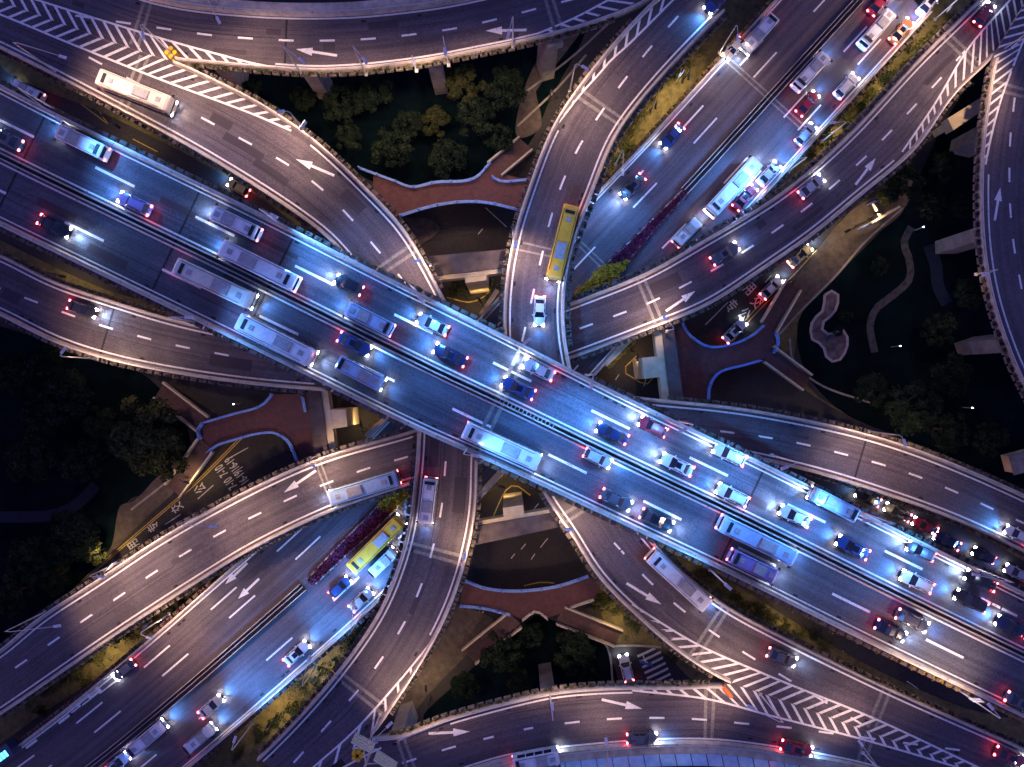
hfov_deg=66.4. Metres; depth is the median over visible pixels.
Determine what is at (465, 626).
pavement
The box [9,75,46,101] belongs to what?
van
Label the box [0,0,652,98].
elevated road
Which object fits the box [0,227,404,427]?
planter hedge
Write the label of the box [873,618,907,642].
car
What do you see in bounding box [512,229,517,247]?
street lamp
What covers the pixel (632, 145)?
shrub
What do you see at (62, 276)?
street lamp
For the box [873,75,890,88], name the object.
shrub
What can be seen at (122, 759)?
car
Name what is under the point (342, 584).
car
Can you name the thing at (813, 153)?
shrub
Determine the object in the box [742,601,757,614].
shrub
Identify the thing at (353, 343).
car
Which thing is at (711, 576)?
shrub
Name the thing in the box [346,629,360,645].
shrub
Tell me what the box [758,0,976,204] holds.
verge
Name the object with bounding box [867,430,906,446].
street lamp
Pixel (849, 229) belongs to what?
street lamp
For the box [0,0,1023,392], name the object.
elevated road
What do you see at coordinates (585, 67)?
street lamp
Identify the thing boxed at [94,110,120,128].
street lamp
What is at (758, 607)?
shrub
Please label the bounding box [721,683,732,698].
barrier board
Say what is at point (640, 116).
shrub
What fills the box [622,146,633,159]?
shrub
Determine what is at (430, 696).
street lamp
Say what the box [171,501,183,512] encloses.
street marking
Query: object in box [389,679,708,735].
planter hedge
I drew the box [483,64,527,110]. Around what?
tree
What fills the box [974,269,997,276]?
street lamp
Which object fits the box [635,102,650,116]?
shrub
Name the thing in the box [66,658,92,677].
street lamp
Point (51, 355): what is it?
tree
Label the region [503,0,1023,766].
elevated road
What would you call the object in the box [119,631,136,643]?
shrub
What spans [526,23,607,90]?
kerb
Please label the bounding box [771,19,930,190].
planter hedge
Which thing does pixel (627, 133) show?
shrub
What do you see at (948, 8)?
street lamp
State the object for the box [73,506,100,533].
tree
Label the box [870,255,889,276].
tree
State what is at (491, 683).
park lawn
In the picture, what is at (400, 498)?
hedge bed
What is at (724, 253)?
car
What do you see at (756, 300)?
street marking
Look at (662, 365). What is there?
portal pier
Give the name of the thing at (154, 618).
shrub
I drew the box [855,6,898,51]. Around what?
minibus
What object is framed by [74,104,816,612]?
street marking
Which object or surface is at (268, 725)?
street lamp
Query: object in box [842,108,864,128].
street lamp
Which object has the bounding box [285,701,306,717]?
shrub
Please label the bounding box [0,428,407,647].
planter hedge
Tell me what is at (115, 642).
shrub
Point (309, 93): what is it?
tree
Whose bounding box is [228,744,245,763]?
shrub
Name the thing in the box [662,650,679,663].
shrub
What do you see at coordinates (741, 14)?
verge
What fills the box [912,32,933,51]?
shrub
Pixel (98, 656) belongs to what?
shrub
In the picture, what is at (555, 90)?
kerb
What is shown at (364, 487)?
bus
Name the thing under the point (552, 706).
street lamp
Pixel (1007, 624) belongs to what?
car
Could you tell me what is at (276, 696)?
planter hedge
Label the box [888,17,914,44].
car
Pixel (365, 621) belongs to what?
shrub
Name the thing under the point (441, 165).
tree
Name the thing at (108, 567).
street lamp
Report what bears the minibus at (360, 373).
on the elevated road at (562, 414)
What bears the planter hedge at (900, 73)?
on the elevated road at (884, 136)
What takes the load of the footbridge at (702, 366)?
on the ground at (468, 228)
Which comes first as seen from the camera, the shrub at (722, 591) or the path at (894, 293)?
the shrub at (722, 591)
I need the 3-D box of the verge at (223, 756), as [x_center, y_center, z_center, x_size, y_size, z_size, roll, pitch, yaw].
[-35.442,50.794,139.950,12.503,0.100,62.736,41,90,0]
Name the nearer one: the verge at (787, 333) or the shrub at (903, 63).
the shrub at (903, 63)
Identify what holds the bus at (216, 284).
on the elevated road at (562, 414)
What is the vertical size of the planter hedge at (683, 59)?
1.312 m
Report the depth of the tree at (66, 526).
132.20 m
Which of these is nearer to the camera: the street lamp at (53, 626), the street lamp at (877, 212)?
the street lamp at (53, 626)
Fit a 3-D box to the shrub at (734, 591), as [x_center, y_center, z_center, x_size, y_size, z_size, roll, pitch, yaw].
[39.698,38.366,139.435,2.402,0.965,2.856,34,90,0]
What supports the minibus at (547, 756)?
on the elevated road at (587, 718)
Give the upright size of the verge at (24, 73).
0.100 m
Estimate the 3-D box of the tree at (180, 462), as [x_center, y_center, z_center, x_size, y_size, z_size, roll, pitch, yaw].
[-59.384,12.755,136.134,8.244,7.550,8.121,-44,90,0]
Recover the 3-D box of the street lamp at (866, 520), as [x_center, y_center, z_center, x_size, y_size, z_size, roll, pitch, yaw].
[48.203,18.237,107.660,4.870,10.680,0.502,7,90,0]
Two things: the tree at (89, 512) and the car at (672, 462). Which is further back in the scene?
the tree at (89, 512)
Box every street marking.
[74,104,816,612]
[127,538,139,549]
[147,522,156,531]
[165,208,917,688]
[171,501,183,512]
[194,482,205,492]
[215,465,236,489]
[225,457,248,484]
[727,300,737,311]
[738,308,749,319]
[742,282,756,294]
[750,295,763,308]
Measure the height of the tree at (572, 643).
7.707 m
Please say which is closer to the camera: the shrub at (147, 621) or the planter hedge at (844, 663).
the planter hedge at (844, 663)
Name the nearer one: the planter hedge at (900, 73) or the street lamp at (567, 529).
the street lamp at (567, 529)
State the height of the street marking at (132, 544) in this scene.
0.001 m
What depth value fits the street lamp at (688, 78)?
134.85 m
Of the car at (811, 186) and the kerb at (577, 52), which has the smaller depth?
the car at (811, 186)
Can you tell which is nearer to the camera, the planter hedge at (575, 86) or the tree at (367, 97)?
the planter hedge at (575, 86)
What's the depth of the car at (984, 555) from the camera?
138.91 m
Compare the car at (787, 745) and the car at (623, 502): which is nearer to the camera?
the car at (623, 502)
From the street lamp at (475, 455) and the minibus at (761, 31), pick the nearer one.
the street lamp at (475, 455)
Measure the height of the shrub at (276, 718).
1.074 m
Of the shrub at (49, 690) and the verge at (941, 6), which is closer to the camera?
the shrub at (49, 690)
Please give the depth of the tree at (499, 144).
135.50 m
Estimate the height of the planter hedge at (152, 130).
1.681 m
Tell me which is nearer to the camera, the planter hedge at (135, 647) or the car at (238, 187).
the planter hedge at (135, 647)
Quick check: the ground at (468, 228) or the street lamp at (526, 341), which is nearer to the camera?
the street lamp at (526, 341)
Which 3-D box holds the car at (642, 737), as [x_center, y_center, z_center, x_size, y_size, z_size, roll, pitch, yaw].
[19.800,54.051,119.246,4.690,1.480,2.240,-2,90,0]
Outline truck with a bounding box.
[0,737,21,763]
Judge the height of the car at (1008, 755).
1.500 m
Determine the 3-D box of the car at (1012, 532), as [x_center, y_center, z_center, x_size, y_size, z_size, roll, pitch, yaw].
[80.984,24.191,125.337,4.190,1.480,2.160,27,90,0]
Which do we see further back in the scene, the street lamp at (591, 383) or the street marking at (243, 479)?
the street marking at (243, 479)
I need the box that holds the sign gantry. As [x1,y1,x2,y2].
[351,732,397,766]
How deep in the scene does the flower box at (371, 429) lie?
131.70 m
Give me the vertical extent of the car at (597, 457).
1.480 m
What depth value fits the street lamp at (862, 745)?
115.48 m
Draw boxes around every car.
[0,128,24,150]
[36,213,71,237]
[66,299,97,318]
[105,751,130,766]
[112,658,136,680]
[116,191,153,216]
[197,694,224,719]
[227,178,250,196]
[282,639,310,666]
[328,575,351,598]
[334,274,364,295]
[336,331,372,356]
[348,587,374,612]
[415,312,449,335]
[432,342,467,367]
[501,376,535,400]
[521,357,555,381]
[532,295,546,325]
[582,447,612,468]
[595,421,629,444]
[599,488,632,511]
[618,653,633,682]
[619,172,646,200]
[626,730,656,745]
[637,415,668,437]
[639,507,674,531]
[659,122,684,148]
[659,452,694,476]
[703,0,725,14]
[709,241,739,265]
[711,444,747,466]
[714,482,750,507]
[722,36,743,60]
[722,318,747,343]
[732,184,757,211]
[756,160,781,186]
[759,275,783,299]
[766,646,797,666]
[777,504,811,528]
[779,738,813,756]
[787,245,812,267]
[794,122,816,145]
[795,90,819,116]
[797,174,824,199]
[832,72,859,99]
[834,534,870,560]
[854,490,881,507]
[866,0,888,16]
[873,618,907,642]
[883,502,911,522]
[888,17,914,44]
[894,608,929,632]
[898,569,934,594]
[905,540,936,562]
[911,516,938,535]
[915,0,938,17]
[932,531,961,550]
[952,588,989,613]
[963,569,997,592]
[971,546,996,564]
[972,1,995,27]
[992,745,1023,766]
[994,614,1023,638]
[1003,524,1023,542]
[1003,563,1023,581]
[1003,690,1023,712]
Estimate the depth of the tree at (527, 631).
135.99 m
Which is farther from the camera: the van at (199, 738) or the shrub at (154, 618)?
the shrub at (154, 618)
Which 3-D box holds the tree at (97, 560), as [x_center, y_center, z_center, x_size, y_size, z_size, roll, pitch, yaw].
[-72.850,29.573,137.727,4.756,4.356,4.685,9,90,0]
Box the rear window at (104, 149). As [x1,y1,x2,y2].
[99,147,106,158]
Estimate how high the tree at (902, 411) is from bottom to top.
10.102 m
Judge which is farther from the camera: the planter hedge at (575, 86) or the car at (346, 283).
the planter hedge at (575, 86)
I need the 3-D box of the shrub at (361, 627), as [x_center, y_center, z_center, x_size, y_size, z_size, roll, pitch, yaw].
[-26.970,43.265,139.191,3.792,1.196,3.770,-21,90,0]
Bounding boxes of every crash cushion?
[164,46,178,59]
[352,748,363,761]
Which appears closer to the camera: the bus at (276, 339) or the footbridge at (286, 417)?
the bus at (276, 339)
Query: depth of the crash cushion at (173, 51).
119.05 m
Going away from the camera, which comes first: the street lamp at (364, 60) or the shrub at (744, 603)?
the street lamp at (364, 60)
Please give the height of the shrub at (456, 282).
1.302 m
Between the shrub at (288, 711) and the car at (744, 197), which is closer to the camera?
the car at (744, 197)
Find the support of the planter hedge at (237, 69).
on the elevated road at (325, 41)
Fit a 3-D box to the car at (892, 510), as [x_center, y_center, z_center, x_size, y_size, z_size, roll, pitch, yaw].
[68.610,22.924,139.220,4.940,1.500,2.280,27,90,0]
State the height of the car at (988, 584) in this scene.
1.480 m
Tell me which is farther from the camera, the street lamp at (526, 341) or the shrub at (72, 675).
the shrub at (72, 675)
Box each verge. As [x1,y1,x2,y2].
[0,51,301,227]
[0,240,183,320]
[0,569,224,743]
[195,602,380,766]
[595,0,773,187]
[595,586,722,681]
[664,544,1023,741]
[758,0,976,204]
[774,310,843,412]
[813,473,1023,560]
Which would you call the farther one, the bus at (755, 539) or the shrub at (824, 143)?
the shrub at (824, 143)
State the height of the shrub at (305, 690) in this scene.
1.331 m
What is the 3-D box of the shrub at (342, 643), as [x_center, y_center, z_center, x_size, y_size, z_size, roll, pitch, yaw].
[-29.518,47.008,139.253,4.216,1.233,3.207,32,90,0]
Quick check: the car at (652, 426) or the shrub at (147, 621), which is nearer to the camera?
the car at (652, 426)
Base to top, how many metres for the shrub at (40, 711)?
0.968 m
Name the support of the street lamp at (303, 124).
on the elevated road at (296, 170)
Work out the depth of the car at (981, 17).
125.03 m
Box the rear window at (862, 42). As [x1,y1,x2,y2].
[859,40,867,47]
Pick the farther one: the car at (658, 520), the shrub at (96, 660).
the shrub at (96, 660)
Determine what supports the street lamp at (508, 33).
on the planter hedge at (237, 69)
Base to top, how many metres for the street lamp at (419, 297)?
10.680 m
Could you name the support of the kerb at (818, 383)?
on the ground at (468, 228)
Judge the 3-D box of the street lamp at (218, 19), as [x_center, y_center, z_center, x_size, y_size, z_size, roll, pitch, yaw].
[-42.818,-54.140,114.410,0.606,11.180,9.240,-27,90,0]
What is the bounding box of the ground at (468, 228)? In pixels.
[0,0,1023,766]
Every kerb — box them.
[130,482,164,510]
[517,54,586,126]
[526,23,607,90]
[601,638,612,680]
[615,644,660,647]
[778,207,903,334]
[789,338,869,403]
[809,290,848,362]
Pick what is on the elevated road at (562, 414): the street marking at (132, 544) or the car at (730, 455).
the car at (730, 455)
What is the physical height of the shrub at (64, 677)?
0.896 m
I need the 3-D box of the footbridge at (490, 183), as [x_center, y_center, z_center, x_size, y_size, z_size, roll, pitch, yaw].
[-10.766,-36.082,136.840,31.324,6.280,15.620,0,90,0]
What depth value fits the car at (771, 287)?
139.00 m
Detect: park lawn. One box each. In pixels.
[0,327,189,648]
[205,32,584,184]
[423,615,617,720]
[797,60,1023,492]
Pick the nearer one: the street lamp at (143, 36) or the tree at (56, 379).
the street lamp at (143, 36)
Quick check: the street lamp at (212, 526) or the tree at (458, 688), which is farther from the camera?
the tree at (458, 688)
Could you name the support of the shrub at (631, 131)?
on the verge at (741, 14)
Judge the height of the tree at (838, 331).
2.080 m
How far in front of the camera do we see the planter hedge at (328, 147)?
120.21 m
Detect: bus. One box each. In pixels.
[95,69,177,116]
[171,258,258,311]
[216,237,302,292]
[234,313,318,368]
[326,469,401,507]
[346,513,406,574]
[461,421,543,472]
[543,204,578,282]
[644,547,713,613]
[703,155,763,218]
[714,513,798,568]
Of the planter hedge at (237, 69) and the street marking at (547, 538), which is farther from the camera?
the street marking at (547, 538)
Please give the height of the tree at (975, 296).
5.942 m
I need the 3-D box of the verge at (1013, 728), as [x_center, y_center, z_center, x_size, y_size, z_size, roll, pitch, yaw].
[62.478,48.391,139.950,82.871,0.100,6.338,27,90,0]
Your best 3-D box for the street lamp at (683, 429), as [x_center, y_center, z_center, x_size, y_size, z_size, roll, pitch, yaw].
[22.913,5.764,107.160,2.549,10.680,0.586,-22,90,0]
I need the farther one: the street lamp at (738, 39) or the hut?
the hut
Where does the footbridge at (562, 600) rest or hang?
on the ground at (468, 228)
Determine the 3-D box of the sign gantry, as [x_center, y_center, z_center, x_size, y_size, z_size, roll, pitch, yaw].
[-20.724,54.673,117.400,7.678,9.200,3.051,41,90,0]
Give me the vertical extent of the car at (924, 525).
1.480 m
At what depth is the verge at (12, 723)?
139.90 m
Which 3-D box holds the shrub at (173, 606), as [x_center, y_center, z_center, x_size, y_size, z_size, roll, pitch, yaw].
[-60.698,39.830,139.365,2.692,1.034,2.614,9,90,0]
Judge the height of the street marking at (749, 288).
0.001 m
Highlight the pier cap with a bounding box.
[932,98,982,136]
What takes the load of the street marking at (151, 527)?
on the ground at (468, 228)
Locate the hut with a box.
[1001,449,1023,474]
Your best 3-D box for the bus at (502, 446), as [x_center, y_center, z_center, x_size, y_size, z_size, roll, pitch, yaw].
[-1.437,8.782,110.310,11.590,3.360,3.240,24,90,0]
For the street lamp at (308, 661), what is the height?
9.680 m
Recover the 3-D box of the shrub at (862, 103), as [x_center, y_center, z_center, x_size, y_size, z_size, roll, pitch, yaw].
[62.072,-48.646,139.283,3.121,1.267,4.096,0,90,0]
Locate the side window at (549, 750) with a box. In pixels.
[517,749,550,758]
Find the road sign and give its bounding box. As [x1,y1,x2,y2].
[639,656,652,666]
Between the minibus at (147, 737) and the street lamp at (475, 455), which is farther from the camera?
the minibus at (147, 737)
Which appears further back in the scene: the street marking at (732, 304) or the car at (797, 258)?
the street marking at (732, 304)
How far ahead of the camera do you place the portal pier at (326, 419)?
129.65 m
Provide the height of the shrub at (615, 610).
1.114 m
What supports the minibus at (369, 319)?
on the elevated road at (562, 414)
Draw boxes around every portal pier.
[307,390,359,457]
[429,249,508,293]
[473,491,557,544]
[632,324,682,400]
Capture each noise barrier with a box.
[175,0,435,10]
[494,747,845,766]
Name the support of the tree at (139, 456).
on the park lawn at (117, 483)
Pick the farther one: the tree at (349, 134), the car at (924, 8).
the tree at (349, 134)
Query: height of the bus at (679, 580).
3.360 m
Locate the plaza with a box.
[812,291,845,359]
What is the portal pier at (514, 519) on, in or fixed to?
on the ground at (468, 228)
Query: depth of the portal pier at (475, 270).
124.00 m
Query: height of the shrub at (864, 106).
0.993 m
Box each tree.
[34,364,95,425]
[41,342,71,363]
[43,509,99,567]
[57,439,107,482]
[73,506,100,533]
[82,405,115,441]
[84,540,107,565]
[104,395,184,477]
[144,440,189,482]
[241,79,262,97]
[289,86,316,111]
[321,83,365,125]
[334,122,361,150]
[356,74,393,112]
[370,127,414,166]
[391,110,423,137]
[420,104,450,137]
[427,137,467,179]
[444,62,486,105]
[449,670,480,699]
[455,96,496,136]
[478,630,523,673]
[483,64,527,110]
[483,122,513,153]
[505,666,531,693]
[516,622,544,648]
[553,629,596,676]
[571,662,600,685]
[592,595,608,611]
[832,325,842,336]
[852,371,892,408]
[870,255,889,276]
[876,189,892,207]
[881,379,944,437]
[884,164,926,202]
[915,193,946,220]
[920,312,958,347]
[928,351,974,398]
[929,150,961,183]
[931,412,971,453]
[952,276,984,310]
[970,422,1009,457]
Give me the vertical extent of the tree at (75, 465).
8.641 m
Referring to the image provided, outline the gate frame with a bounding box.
[860,203,899,227]
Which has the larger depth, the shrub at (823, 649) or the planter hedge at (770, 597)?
the shrub at (823, 649)
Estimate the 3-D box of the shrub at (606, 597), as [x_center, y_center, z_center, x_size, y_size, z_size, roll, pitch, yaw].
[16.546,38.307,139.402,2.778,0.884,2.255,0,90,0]
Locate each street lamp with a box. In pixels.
[5,610,60,631]
[12,42,66,72]
[16,86,62,122]
[46,272,65,277]
[60,347,98,359]
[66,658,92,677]
[89,559,124,577]
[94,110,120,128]
[140,24,174,55]
[140,612,170,639]
[168,316,195,323]
[179,511,216,527]
[208,0,220,23]
[231,722,253,749]
[258,208,279,221]
[265,719,273,731]
[276,110,309,134]
[282,46,304,75]
[302,655,316,686]
[308,456,317,469]
[312,672,321,684]
[351,602,360,631]
[352,46,367,75]
[368,713,392,743]
[407,282,424,303]
[412,56,417,72]
[413,259,431,266]
[425,685,431,707]
[442,36,449,66]
[460,552,466,574]
[463,447,479,457]
[506,16,513,48]
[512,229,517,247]
[517,338,530,352]
[548,89,557,101]
[548,691,553,720]
[559,520,573,531]
[568,63,588,91]
[585,374,593,388]
[605,737,608,766]
[614,149,623,175]
[631,351,638,360]
[649,101,656,112]
[662,314,673,332]
[676,419,693,432]
[681,70,689,82]
[708,568,731,589]
[718,25,739,53]
[747,693,783,722]
[770,453,796,470]
[774,157,806,172]
[820,121,845,142]
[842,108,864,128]
[845,220,868,232]
[858,739,877,766]
[862,511,893,523]
[867,211,882,220]
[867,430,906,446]
[933,0,957,20]
[955,689,1000,718]
[969,564,1013,582]
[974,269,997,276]
[1004,35,1023,48]
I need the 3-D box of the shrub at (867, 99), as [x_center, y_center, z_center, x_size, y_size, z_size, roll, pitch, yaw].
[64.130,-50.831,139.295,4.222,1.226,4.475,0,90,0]
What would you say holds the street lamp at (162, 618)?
on the planter hedge at (135, 647)
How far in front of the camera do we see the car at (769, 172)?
130.98 m
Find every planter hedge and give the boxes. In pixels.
[0,50,328,241]
[0,79,504,333]
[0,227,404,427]
[0,249,173,315]
[0,316,313,394]
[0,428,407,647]
[0,486,408,721]
[18,580,212,742]
[184,62,442,288]
[187,17,614,77]
[192,596,385,766]
[258,433,416,753]
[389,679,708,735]
[390,464,482,715]
[473,457,1023,722]
[498,18,632,321]
[539,492,712,678]
[565,12,727,346]
[569,0,975,301]
[572,81,971,362]
[589,375,1023,590]
[592,0,772,195]
[663,548,1023,746]
[667,396,1023,493]
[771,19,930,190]
[805,472,1023,557]
[973,66,1023,401]
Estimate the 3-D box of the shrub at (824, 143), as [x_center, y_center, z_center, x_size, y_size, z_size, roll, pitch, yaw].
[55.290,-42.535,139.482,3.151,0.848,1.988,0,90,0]
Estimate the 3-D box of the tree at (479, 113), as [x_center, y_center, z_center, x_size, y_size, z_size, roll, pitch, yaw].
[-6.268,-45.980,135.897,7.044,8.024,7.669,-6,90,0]
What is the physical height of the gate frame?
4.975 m
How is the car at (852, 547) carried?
on the elevated road at (562, 414)
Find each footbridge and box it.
[153,382,315,497]
[358,136,532,216]
[459,575,623,664]
[658,279,812,402]
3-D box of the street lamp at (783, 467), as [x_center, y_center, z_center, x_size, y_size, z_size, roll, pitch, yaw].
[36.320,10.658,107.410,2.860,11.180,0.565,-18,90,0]
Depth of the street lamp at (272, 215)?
101.97 m
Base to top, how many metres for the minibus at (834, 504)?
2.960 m
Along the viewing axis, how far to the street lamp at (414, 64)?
113.43 m
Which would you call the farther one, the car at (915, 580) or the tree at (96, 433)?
the tree at (96, 433)
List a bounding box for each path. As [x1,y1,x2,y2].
[0,481,99,522]
[866,225,914,352]
[923,243,951,306]
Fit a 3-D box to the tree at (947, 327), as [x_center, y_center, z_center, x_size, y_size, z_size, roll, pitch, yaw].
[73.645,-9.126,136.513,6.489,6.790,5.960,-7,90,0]
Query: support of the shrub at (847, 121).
on the verge at (941, 6)
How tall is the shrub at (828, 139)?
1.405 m
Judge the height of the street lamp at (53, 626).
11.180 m
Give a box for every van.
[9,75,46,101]
[182,721,217,754]
[368,546,397,577]
[671,214,704,247]
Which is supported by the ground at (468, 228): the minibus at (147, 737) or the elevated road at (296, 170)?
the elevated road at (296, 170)
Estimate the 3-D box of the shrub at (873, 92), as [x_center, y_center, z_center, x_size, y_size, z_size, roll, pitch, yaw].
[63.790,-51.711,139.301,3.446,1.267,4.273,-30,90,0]
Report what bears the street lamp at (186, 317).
on the elevated road at (562, 414)
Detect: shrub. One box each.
[20,698,31,709]
[31,705,47,717]
[32,684,54,707]
[42,681,58,697]
[56,673,70,685]
[60,664,80,681]
[78,671,92,687]
[79,655,99,667]
[91,645,113,669]
[113,635,120,648]
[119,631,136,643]
[141,619,151,632]
[149,612,160,626]
[163,601,178,613]
[177,597,187,610]
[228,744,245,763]
[252,724,269,743]
[266,717,279,730]
[270,713,285,725]
[280,704,296,715]
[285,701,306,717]
[287,677,308,698]
[294,678,322,701]
[310,678,321,689]
[316,662,332,677]
[328,656,342,671]
[339,639,351,654]
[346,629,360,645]
[353,620,366,635]
[357,614,371,633]
[443,281,461,300]
[450,280,470,298]
[488,279,499,298]
[597,592,610,602]
[599,161,614,178]
[604,602,622,615]
[608,151,624,168]
[618,118,634,143]
[618,607,634,627]
[619,137,636,153]
[622,115,646,137]
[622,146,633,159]
[623,616,639,640]
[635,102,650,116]
[636,106,646,124]
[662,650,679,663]
[679,52,694,78]
[690,567,704,580]
[700,567,723,590]
[710,578,733,599]
[729,590,742,607]
[733,592,742,603]
[738,601,748,612]
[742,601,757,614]
[750,600,771,617]
[752,602,773,621]
[763,612,784,626]
[779,617,790,630]
[791,626,808,638]
[805,149,817,160]
[807,628,823,640]
[813,140,829,149]
[817,637,832,652]
[819,128,838,146]
[828,117,847,129]
[840,109,857,130]
[850,102,867,116]
[854,98,866,118]
[862,89,881,104]
[863,86,878,99]
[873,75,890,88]
[881,66,897,81]
[897,58,909,70]
[903,41,924,61]
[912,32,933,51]
[929,25,939,37]
[944,10,955,29]
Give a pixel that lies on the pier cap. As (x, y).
(958, 119)
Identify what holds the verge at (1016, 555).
on the ground at (468, 228)
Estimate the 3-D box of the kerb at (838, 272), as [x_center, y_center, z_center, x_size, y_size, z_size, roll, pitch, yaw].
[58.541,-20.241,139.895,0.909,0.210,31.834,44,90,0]
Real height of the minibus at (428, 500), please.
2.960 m
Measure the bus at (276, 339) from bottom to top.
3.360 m
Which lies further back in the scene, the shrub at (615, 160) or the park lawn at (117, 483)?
the park lawn at (117, 483)
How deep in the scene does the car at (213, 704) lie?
131.04 m
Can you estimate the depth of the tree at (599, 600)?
137.51 m
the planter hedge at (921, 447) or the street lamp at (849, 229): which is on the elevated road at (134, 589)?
the planter hedge at (921, 447)
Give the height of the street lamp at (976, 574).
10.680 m
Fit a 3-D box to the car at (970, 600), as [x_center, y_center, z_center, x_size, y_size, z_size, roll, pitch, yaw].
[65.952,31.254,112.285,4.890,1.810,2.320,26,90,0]
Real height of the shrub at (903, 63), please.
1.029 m
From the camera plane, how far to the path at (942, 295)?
139.83 m
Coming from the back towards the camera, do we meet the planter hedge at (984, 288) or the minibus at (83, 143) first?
the planter hedge at (984, 288)
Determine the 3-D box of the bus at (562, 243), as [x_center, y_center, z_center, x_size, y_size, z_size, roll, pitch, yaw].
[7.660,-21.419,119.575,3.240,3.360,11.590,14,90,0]
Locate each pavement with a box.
[79,454,190,584]
[381,174,439,246]
[394,604,493,717]
[516,31,580,137]
[777,179,912,330]
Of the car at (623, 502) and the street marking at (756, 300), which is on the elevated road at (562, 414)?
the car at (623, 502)
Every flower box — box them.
[361,413,386,436]
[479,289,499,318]
[483,470,505,491]
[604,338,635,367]
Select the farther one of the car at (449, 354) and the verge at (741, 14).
the verge at (741, 14)
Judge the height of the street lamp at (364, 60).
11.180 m
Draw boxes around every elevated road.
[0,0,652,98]
[0,0,931,766]
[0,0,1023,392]
[0,2,477,766]
[0,84,1023,717]
[0,395,1023,715]
[341,662,965,766]
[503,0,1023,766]
[935,5,1023,390]
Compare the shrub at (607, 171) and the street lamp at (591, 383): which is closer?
the street lamp at (591, 383)
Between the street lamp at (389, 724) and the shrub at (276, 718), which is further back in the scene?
the shrub at (276, 718)
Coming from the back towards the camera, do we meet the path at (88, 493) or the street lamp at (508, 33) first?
the path at (88, 493)
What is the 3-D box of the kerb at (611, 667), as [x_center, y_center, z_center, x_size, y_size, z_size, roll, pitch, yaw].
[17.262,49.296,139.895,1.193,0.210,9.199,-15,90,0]
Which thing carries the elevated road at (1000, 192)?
on the ground at (468, 228)
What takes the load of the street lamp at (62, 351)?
on the elevated road at (884, 136)
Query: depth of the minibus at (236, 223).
108.48 m
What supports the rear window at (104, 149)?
in the minibus at (83, 143)
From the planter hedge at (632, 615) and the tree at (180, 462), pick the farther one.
the tree at (180, 462)
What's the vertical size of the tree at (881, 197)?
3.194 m
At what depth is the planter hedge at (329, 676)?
121.38 m
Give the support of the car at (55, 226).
on the elevated road at (562, 414)
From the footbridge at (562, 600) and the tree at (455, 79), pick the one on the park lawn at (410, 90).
the tree at (455, 79)
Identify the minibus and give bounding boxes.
[52,122,112,161]
[125,718,169,758]
[207,203,263,241]
[334,355,386,393]
[342,299,395,336]
[416,476,438,524]
[512,745,560,766]
[725,547,780,586]
[740,12,778,56]
[789,49,832,93]
[805,485,860,522]
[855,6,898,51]
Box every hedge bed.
[307,488,411,585]
[574,187,690,296]
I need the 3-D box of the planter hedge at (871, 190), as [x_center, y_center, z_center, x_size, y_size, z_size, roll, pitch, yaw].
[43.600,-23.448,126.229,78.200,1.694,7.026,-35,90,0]
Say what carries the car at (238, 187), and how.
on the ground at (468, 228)
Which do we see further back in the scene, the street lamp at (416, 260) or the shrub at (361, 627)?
the shrub at (361, 627)
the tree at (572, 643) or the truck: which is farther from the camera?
the tree at (572, 643)
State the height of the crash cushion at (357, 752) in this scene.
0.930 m
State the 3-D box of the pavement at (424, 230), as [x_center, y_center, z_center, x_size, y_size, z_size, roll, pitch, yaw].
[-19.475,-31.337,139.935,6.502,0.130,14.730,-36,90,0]
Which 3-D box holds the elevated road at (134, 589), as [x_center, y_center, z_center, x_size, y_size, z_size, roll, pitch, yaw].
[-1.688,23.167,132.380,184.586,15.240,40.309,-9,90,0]

